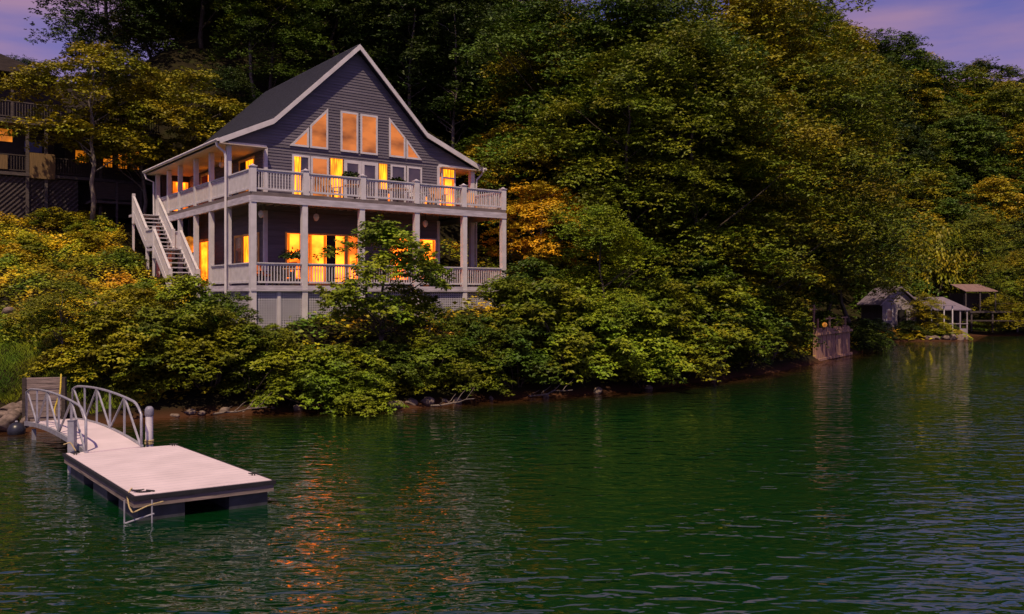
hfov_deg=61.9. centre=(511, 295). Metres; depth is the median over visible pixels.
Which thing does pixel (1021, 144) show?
broadleaf tree
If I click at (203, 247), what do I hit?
door
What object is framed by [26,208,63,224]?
bank shrub
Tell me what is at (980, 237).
broadleaf tree
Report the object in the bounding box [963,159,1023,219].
broadleaf tree
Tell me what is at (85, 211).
bank shrub
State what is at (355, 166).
door
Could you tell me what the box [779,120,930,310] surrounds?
broadleaf tree
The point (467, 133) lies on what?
broadleaf tree
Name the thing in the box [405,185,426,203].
deck chair
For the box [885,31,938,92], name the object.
broadleaf tree
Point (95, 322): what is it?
shore bush
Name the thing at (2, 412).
boulder
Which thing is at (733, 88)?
broadleaf tree
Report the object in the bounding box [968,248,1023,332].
broadleaf tree
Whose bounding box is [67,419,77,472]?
mooring piling
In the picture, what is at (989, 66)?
broadleaf tree
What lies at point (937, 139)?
broadleaf tree
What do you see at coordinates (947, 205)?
broadleaf tree
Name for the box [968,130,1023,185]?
broadleaf tree
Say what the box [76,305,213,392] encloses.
shore bush
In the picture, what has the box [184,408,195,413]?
boulder
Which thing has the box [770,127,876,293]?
broadleaf tree
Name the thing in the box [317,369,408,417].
shore bush
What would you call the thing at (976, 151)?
broadleaf tree
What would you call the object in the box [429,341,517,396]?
shore bush
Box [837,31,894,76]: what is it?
broadleaf tree
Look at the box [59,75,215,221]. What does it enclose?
broadleaf tree
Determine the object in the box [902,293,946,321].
broadleaf tree
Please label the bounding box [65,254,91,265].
bank shrub
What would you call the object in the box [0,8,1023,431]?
ground
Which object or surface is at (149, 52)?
broadleaf tree
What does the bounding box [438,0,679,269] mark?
broadleaf tree
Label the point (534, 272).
shore bush
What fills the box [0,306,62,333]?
bank shrub
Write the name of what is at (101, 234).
bank shrub
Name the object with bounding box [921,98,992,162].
broadleaf tree
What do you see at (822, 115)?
broadleaf tree
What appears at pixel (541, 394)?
fallen branch
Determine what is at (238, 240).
window
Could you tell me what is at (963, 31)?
sky
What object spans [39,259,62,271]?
bank shrub
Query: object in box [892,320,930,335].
shore bush
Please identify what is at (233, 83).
broadleaf tree
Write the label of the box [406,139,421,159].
window
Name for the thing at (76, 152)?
window
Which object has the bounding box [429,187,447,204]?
deck chair
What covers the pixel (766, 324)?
shore bush
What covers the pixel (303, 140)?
window
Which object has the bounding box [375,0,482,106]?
broadleaf tree
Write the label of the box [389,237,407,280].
window
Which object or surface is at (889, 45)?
broadleaf tree
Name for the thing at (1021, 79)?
broadleaf tree
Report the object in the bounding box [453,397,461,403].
boulder
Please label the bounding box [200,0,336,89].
broadleaf tree
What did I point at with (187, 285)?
shore bush
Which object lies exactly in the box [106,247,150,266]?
bank shrub
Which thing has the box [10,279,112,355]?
broadleaf tree
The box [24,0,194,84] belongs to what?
broadleaf tree
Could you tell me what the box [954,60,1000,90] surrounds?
broadleaf tree
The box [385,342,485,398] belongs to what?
shore bush
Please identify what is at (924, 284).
broadleaf tree
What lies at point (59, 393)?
mooring rope
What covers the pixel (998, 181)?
broadleaf tree
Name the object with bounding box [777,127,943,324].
broadleaf tree
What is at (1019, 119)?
broadleaf tree
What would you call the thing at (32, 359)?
grass
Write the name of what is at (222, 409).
boulder
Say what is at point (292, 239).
window
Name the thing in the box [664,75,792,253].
broadleaf tree
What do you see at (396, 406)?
boulder
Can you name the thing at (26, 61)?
broadleaf tree
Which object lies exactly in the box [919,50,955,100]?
broadleaf tree
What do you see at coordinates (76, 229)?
bank shrub
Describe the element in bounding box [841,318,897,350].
shore bush
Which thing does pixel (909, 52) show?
broadleaf tree
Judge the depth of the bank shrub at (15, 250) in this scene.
39.19 m
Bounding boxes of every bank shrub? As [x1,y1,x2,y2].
[0,215,21,224]
[0,236,9,245]
[0,243,45,265]
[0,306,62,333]
[1,240,57,260]
[16,234,56,253]
[23,207,78,230]
[23,300,78,323]
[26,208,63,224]
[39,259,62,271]
[46,259,70,270]
[54,229,109,250]
[59,211,91,224]
[63,222,95,234]
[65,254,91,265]
[72,222,97,233]
[73,210,103,221]
[88,231,108,245]
[99,246,125,258]
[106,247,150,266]
[110,284,132,294]
[116,283,157,305]
[126,278,157,289]
[159,354,200,373]
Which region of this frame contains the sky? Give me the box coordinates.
[0,0,1023,83]
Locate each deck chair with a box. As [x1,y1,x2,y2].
[257,265,273,284]
[275,266,292,284]
[320,179,342,197]
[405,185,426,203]
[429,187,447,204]
[458,270,473,286]
[469,192,477,207]
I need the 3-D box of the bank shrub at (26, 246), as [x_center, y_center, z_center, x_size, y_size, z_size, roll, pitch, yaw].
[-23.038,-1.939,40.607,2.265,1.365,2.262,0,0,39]
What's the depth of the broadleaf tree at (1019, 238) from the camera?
111.44 m
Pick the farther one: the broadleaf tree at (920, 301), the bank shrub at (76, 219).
the broadleaf tree at (920, 301)
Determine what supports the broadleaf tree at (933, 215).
on the ground at (194, 398)
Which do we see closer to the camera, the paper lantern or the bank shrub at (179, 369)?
the bank shrub at (179, 369)
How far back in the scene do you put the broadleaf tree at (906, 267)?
104.16 m
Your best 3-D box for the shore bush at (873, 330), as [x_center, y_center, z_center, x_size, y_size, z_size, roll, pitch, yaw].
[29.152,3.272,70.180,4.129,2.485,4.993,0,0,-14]
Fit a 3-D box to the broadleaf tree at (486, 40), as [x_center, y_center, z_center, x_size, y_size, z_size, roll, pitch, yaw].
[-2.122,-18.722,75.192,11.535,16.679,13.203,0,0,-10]
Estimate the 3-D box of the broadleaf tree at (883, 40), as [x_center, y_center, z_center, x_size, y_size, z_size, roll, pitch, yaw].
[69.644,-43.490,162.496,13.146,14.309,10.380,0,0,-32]
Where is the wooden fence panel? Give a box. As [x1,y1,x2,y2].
[22,377,66,426]
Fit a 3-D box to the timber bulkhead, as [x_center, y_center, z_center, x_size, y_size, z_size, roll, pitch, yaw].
[21.182,2.700,56.450,0.380,4.200,8.600,0,0,36]
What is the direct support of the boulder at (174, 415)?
on the ground at (194, 398)
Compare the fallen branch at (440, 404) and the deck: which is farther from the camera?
the deck
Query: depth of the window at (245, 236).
40.08 m
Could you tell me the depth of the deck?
50.69 m
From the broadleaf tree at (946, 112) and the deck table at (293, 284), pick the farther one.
the broadleaf tree at (946, 112)
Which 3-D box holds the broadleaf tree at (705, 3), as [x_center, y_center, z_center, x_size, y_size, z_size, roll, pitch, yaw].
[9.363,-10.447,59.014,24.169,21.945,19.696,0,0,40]
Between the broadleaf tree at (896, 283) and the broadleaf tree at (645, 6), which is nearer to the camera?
the broadleaf tree at (645, 6)
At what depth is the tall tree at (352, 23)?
71.32 m
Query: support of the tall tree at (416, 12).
on the ground at (194, 398)
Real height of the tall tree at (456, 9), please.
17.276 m
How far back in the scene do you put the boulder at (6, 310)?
32.87 m
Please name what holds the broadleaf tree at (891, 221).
on the ground at (194, 398)
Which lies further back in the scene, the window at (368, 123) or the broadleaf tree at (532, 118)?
the broadleaf tree at (532, 118)
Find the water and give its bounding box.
[0,335,1023,613]
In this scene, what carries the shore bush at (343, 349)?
on the ground at (194, 398)
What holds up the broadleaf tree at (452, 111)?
on the ground at (194, 398)
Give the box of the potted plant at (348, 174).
[342,171,359,183]
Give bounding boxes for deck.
[83,181,141,224]
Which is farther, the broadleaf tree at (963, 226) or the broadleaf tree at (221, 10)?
the broadleaf tree at (963, 226)
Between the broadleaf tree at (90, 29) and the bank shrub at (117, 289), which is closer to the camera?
the bank shrub at (117, 289)
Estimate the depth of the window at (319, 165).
39.83 m
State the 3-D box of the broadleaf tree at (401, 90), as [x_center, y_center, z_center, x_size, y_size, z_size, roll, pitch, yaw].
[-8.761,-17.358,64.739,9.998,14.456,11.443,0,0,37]
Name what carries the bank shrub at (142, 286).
on the ground at (194, 398)
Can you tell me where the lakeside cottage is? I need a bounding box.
[857,286,955,331]
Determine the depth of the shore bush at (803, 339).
50.34 m
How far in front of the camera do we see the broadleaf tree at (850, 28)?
149.89 m
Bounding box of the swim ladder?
[124,500,154,522]
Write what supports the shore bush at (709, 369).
on the ground at (194, 398)
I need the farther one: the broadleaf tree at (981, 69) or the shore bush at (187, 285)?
the broadleaf tree at (981, 69)
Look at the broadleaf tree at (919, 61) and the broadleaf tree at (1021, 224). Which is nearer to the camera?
the broadleaf tree at (1021, 224)
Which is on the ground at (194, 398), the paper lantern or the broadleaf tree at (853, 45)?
the broadleaf tree at (853, 45)
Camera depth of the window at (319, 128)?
39.88 m
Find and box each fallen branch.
[213,393,270,414]
[430,388,473,406]
[529,381,571,396]
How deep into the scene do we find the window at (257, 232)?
38.80 m
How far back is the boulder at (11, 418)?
26.29 m
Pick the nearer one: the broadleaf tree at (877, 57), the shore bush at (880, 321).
the shore bush at (880, 321)
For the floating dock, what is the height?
0.770 m
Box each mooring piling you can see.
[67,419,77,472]
[144,406,153,446]
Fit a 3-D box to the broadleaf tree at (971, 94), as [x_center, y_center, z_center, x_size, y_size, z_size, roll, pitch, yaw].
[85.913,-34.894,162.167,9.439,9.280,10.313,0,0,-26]
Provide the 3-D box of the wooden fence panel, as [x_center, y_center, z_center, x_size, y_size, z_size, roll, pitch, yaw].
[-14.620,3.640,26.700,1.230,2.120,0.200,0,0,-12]
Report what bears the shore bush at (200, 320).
on the ground at (194, 398)
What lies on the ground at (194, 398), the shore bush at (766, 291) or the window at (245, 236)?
the shore bush at (766, 291)
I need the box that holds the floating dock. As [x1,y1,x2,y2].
[62,443,275,521]
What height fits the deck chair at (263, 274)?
1.024 m
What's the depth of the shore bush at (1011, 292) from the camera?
97.61 m
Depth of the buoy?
25.63 m
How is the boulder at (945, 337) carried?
on the ground at (194, 398)
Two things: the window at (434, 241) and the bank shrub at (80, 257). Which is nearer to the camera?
the bank shrub at (80, 257)
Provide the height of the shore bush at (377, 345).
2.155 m
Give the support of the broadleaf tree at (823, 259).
on the ground at (194, 398)
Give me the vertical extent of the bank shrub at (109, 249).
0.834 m
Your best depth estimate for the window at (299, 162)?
39.27 m
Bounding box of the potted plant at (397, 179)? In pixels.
[390,176,405,187]
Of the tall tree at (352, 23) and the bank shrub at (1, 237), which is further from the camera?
the tall tree at (352, 23)
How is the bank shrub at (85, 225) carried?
on the ground at (194, 398)
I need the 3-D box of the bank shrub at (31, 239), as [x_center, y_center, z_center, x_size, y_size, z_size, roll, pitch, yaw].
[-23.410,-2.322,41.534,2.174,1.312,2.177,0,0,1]
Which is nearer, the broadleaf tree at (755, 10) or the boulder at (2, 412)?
the boulder at (2, 412)
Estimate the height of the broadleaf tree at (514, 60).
17.666 m
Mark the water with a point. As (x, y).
(884, 481)
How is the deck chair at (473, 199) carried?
on the lake house
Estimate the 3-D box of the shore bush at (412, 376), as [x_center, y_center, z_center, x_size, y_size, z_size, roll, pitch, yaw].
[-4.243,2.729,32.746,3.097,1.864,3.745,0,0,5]
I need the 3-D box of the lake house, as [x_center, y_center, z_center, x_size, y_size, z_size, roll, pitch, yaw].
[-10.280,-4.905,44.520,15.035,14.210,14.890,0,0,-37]
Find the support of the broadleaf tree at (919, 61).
on the ground at (194, 398)
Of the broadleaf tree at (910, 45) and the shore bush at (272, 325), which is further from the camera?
the broadleaf tree at (910, 45)
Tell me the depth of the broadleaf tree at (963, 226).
109.23 m
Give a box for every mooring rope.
[54,374,61,416]
[127,488,163,512]
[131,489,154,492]
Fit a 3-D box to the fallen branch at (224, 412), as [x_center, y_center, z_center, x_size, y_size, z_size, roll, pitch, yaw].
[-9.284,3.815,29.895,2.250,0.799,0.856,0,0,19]
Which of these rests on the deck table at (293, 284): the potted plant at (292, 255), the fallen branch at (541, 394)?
the potted plant at (292, 255)
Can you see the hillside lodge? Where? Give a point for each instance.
(33, 178)
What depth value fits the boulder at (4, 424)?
26.09 m
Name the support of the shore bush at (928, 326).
on the ground at (194, 398)
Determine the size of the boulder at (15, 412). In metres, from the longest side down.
0.578 x 0.441 x 0.294 m
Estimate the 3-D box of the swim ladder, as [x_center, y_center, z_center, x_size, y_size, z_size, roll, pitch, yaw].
[-6.885,4.440,15.730,0.580,1.320,0.034,0,0,-2]
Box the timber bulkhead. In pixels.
[809,305,852,360]
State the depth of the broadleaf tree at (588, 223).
39.79 m
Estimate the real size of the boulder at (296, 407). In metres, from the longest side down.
0.521 x 0.433 x 0.336 m
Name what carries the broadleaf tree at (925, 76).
on the ground at (194, 398)
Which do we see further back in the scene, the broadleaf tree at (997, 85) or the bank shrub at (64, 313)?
the broadleaf tree at (997, 85)
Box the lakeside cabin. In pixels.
[914,297,971,333]
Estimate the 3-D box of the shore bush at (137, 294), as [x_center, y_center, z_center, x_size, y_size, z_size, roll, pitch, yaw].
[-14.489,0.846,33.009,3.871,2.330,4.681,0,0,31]
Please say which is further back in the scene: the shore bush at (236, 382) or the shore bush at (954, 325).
the shore bush at (954, 325)
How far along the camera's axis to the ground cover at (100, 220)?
39.13 m
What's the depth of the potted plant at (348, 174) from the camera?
38.67 m
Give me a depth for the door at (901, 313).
81.98 m
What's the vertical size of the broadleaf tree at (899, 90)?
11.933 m
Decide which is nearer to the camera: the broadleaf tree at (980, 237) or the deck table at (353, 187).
the deck table at (353, 187)
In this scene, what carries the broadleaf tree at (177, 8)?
on the ground at (194, 398)
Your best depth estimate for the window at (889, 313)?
81.96 m
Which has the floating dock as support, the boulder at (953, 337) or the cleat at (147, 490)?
the cleat at (147, 490)
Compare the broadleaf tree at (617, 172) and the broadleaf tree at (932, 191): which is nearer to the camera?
the broadleaf tree at (617, 172)
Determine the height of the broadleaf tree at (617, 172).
14.716 m
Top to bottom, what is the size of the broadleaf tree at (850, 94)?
20.669 m
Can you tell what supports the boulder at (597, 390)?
on the ground at (194, 398)
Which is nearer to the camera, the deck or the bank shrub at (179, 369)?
the bank shrub at (179, 369)
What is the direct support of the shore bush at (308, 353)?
on the ground at (194, 398)
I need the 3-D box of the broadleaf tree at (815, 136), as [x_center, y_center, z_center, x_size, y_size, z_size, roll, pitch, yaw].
[13.830,-5.190,51.511,18.127,16.459,14.772,0,0,-39]
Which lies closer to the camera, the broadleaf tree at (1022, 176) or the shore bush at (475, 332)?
the shore bush at (475, 332)
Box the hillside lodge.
[0,54,159,225]
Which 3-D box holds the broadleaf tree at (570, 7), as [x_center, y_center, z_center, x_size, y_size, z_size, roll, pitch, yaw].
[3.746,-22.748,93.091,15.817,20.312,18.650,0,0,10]
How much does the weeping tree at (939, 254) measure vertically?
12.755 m
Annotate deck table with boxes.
[282,268,299,285]
[345,184,358,198]
[386,188,407,201]
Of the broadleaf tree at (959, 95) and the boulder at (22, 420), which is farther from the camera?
the broadleaf tree at (959, 95)
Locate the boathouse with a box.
[949,284,1023,331]
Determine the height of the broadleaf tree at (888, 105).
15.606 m
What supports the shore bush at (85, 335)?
on the ground at (194, 398)
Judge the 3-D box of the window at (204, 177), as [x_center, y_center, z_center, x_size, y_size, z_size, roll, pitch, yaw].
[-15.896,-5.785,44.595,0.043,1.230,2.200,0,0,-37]
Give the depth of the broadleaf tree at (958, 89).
156.08 m
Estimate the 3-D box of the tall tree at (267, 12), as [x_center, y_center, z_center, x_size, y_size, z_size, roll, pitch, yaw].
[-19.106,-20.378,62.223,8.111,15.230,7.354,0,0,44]
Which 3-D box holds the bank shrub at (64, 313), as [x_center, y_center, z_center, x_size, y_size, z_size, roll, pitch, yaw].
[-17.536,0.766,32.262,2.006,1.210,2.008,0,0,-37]
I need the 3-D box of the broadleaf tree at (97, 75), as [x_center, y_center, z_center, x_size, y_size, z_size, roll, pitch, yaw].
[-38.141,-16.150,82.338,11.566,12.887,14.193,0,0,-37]
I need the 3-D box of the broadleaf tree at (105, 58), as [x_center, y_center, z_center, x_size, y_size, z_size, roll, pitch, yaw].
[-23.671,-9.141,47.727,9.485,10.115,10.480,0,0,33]
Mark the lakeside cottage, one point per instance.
(884, 310)
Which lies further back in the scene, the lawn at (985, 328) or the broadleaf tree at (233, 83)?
the lawn at (985, 328)
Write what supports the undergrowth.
on the ground at (194, 398)
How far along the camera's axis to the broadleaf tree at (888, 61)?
155.32 m
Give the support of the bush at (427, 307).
on the ground at (194, 398)
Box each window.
[0,127,13,142]
[53,143,65,165]
[74,149,86,163]
[102,154,113,168]
[172,181,188,211]
[201,170,214,183]
[234,235,242,262]
[239,156,254,193]
[243,234,248,262]
[257,232,258,261]
[285,232,299,279]
[290,128,308,147]
[292,154,309,194]
[310,109,327,149]
[311,156,328,196]
[340,111,357,152]
[346,235,357,279]
[360,114,377,154]
[389,118,405,157]
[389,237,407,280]
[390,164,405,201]
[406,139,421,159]
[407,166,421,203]
[420,238,436,278]
[886,310,892,320]
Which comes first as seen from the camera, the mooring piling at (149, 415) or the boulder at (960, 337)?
the mooring piling at (149, 415)
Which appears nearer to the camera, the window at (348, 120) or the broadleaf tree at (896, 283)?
the window at (348, 120)
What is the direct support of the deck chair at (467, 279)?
on the lake house
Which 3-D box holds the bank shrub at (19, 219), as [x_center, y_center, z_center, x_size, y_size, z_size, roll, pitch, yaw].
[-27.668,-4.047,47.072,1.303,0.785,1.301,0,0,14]
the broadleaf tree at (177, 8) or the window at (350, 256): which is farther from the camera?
the broadleaf tree at (177, 8)
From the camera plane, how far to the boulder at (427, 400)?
32.18 m
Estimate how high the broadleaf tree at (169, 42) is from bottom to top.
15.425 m
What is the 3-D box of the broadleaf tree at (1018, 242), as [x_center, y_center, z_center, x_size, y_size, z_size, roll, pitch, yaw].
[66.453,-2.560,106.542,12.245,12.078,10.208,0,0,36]
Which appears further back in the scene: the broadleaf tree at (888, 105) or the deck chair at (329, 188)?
the broadleaf tree at (888, 105)
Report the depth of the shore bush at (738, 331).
42.85 m
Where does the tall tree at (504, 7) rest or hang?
on the ground at (194, 398)
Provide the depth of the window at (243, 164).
40.08 m
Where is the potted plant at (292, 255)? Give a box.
[278,247,300,267]
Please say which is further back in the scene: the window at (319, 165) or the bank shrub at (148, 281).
the window at (319, 165)
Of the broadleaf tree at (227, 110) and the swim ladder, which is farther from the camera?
the broadleaf tree at (227, 110)
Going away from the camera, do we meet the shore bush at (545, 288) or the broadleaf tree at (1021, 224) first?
the shore bush at (545, 288)
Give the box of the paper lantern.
[185,217,192,251]
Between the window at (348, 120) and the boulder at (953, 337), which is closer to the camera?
the window at (348, 120)
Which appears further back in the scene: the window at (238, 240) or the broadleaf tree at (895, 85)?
the broadleaf tree at (895, 85)
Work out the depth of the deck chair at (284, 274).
37.55 m
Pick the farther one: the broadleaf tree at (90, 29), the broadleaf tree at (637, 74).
the broadleaf tree at (90, 29)
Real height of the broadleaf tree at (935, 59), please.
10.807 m
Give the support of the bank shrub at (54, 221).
on the ground at (194, 398)
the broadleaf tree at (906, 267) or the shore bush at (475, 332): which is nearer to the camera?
the shore bush at (475, 332)
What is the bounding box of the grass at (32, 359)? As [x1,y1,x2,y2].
[0,316,182,412]
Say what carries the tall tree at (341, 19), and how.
on the ground at (194, 398)
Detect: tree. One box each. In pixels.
[0,40,196,221]
[6,54,41,66]
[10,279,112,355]
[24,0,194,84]
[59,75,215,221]
[62,61,129,87]
[74,33,146,88]
[86,0,207,58]
[94,0,216,58]
[105,64,248,181]
[122,0,195,33]
[127,0,269,47]
[171,0,209,22]
[190,63,262,141]
[193,0,269,16]
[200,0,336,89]
[209,0,299,98]
[264,0,378,61]
[294,0,439,67]
[309,214,455,358]
[323,0,432,73]
[323,0,433,66]
[329,0,463,118]
[335,0,470,108]
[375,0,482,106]
[392,0,511,179]
[400,6,533,147]
[421,0,537,158]
[431,0,544,169]
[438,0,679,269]
[454,11,670,247]
[456,120,587,258]
[471,35,755,304]
[472,0,566,119]
[480,179,601,278]
[505,34,576,175]
[508,0,807,288]
[520,0,597,25]
[530,0,814,279]
[547,201,673,365]
[558,86,681,264]
[577,10,843,295]
[580,0,893,267]
[587,74,907,313]
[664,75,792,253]
[682,0,940,309]
[695,48,941,328]
[711,118,908,298]
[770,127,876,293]
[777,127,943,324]
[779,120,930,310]
[789,0,827,30]
[808,103,836,125]
[813,11,852,50]
[817,1,846,38]
[825,19,877,55]
[829,24,878,75]
[829,75,895,158]
[832,96,907,154]
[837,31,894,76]
[838,69,910,130]
[841,244,946,318]
[847,230,946,308]
[856,188,909,266]
[863,27,912,80]
[870,60,914,119]
[870,131,916,217]
[872,52,904,103]
[873,40,906,65]
[881,76,928,145]
[881,119,942,191]
[883,131,948,184]
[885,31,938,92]
[886,69,949,131]
[888,213,987,308]
[892,34,930,87]
[894,168,961,238]
[895,223,986,296]
[897,47,948,124]
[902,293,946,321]
[903,196,999,265]
[904,209,947,237]
[912,57,961,100]
[912,128,976,205]
[914,60,977,132]
[917,116,992,183]
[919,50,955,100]
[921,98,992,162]
[929,209,1023,319]
[930,175,991,252]
[933,111,1023,191]
[936,81,969,125]
[941,217,1022,298]
[947,55,1022,115]
[947,86,988,122]
[951,66,1014,122]
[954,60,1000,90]
[956,174,1023,247]
[960,59,996,87]
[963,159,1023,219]
[964,85,1023,158]
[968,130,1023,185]
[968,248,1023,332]
[971,78,1023,142]
[980,210,1023,279]
[984,233,1023,292]
[985,123,1023,211]
[992,64,1023,109]
[996,239,1023,310]
[999,101,1023,135]
[1001,75,1023,113]
[1012,155,1023,219]
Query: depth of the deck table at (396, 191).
40.36 m
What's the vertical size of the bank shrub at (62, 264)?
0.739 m
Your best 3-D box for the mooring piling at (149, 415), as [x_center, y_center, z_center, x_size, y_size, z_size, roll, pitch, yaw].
[-8.990,4.228,21.150,0.224,2.945,0.221,0,0,0]
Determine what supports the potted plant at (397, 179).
on the deck table at (396, 191)
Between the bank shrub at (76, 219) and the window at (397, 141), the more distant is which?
the bank shrub at (76, 219)
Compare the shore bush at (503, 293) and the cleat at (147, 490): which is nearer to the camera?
the cleat at (147, 490)
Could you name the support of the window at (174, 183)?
in the lake house
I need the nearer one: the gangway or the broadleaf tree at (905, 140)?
the gangway
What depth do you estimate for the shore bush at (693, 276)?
43.82 m
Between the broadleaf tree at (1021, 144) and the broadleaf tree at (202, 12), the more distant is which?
the broadleaf tree at (1021, 144)
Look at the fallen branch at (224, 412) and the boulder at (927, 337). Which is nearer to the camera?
the fallen branch at (224, 412)
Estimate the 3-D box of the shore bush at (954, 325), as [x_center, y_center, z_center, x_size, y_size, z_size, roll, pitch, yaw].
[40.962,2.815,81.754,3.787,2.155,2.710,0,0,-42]
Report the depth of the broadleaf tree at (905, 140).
133.42 m
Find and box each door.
[199,238,208,285]
[308,233,345,284]
[344,159,360,198]
[361,161,377,199]
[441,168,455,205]
[898,310,906,330]
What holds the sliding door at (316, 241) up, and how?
in the lake house
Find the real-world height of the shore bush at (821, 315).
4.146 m
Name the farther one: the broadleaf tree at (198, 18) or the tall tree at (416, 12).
the broadleaf tree at (198, 18)
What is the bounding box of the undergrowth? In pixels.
[133,237,857,407]
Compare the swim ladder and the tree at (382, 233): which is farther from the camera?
the tree at (382, 233)
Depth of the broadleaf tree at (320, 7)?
71.56 m
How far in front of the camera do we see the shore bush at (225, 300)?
32.94 m
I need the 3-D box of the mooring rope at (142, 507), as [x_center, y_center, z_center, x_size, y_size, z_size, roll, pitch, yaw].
[-6.896,3.808,15.793,0.740,0.357,0.430,0,0,18]
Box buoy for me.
[7,421,25,434]
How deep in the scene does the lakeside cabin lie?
88.00 m
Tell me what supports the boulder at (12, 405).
on the ground at (194, 398)
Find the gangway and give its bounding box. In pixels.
[24,385,142,452]
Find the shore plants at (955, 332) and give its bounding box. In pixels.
[880,328,973,339]
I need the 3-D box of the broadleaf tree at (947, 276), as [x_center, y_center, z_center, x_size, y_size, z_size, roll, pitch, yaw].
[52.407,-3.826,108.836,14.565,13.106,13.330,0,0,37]
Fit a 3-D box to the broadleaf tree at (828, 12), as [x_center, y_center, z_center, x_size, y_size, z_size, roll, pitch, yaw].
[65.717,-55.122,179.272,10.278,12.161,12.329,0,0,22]
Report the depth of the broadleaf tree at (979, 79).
161.88 m
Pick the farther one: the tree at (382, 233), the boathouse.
the boathouse
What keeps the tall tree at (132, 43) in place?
on the ground at (194, 398)
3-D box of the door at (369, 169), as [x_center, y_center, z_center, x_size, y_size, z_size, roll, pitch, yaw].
[-6.907,-5.380,41.415,0.900,2.140,0.043,0,0,-37]
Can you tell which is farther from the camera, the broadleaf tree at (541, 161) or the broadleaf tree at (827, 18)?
the broadleaf tree at (827, 18)
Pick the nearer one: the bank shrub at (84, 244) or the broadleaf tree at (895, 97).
the bank shrub at (84, 244)
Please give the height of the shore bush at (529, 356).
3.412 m
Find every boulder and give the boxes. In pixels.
[0,402,18,410]
[0,410,6,417]
[0,418,9,430]
[1,307,14,315]
[1,413,18,423]
[4,409,21,416]
[20,416,29,423]
[170,413,179,416]
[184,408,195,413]
[219,407,229,411]
[293,404,303,410]
[385,400,403,408]
[405,397,417,404]
[420,396,434,405]
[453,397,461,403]
[593,387,601,393]
[923,336,934,339]
[940,335,949,339]
[949,334,956,339]
[956,334,963,340]
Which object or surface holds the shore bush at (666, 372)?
on the ground at (194, 398)
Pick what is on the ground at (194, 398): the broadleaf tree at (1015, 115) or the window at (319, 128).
the broadleaf tree at (1015, 115)
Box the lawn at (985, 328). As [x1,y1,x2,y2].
[918,316,1023,331]
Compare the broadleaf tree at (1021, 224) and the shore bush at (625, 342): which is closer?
the shore bush at (625, 342)
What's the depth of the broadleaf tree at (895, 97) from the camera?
140.61 m
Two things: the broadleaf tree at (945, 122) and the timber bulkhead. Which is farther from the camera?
the broadleaf tree at (945, 122)
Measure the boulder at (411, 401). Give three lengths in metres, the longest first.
0.684 x 0.609 x 0.355 m
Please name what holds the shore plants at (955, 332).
on the ground at (194, 398)
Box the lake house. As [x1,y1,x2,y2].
[129,44,506,330]
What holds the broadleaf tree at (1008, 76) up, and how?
on the ground at (194, 398)
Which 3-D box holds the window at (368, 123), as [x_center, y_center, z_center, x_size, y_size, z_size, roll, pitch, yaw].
[-6.935,-7.780,41.394,0.930,1.920,0.043,0,0,-37]
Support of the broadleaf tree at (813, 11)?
on the ground at (194, 398)
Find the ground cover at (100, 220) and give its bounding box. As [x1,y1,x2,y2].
[0,211,191,354]
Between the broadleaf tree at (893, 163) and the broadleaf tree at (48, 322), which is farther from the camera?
the broadleaf tree at (893, 163)
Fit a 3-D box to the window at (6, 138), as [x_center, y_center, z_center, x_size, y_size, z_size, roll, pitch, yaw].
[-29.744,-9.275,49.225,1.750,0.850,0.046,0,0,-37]
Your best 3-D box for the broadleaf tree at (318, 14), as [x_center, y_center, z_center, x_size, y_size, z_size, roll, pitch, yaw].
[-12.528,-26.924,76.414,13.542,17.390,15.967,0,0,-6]
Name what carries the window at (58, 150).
in the hillside lodge
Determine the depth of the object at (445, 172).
44.21 m
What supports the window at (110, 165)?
in the hillside lodge
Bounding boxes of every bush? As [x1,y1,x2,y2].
[19,320,183,382]
[32,299,190,384]
[72,287,205,339]
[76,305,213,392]
[129,300,269,394]
[134,273,223,337]
[186,291,276,362]
[186,320,340,397]
[227,342,360,414]
[245,323,304,361]
[252,342,397,416]
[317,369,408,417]
[333,339,419,391]
[358,341,445,387]
[371,298,473,376]
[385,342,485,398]
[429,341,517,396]
[433,312,523,377]
[445,276,570,351]
[462,315,568,389]
[481,256,568,322]
[482,275,608,381]
[534,305,650,384]
[583,295,704,387]
[622,276,728,373]
[636,254,756,348]
[645,317,736,381]
[658,274,778,370]
[704,291,793,366]
[724,283,819,360]
[754,313,828,357]
[778,284,843,334]
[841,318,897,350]
[850,320,893,347]
[857,318,897,340]
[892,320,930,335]
[902,310,957,335]
[927,313,958,331]
[976,279,1022,323]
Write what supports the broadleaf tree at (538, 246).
on the ground at (194, 398)
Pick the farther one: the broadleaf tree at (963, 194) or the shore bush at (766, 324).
the broadleaf tree at (963, 194)
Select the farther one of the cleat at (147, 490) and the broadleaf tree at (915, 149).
the broadleaf tree at (915, 149)
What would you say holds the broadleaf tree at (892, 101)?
on the ground at (194, 398)
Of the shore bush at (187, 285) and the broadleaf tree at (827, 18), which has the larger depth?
the broadleaf tree at (827, 18)
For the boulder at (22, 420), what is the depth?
26.42 m
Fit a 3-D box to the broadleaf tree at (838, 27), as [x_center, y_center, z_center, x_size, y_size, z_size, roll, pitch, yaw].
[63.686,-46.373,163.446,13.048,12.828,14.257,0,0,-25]

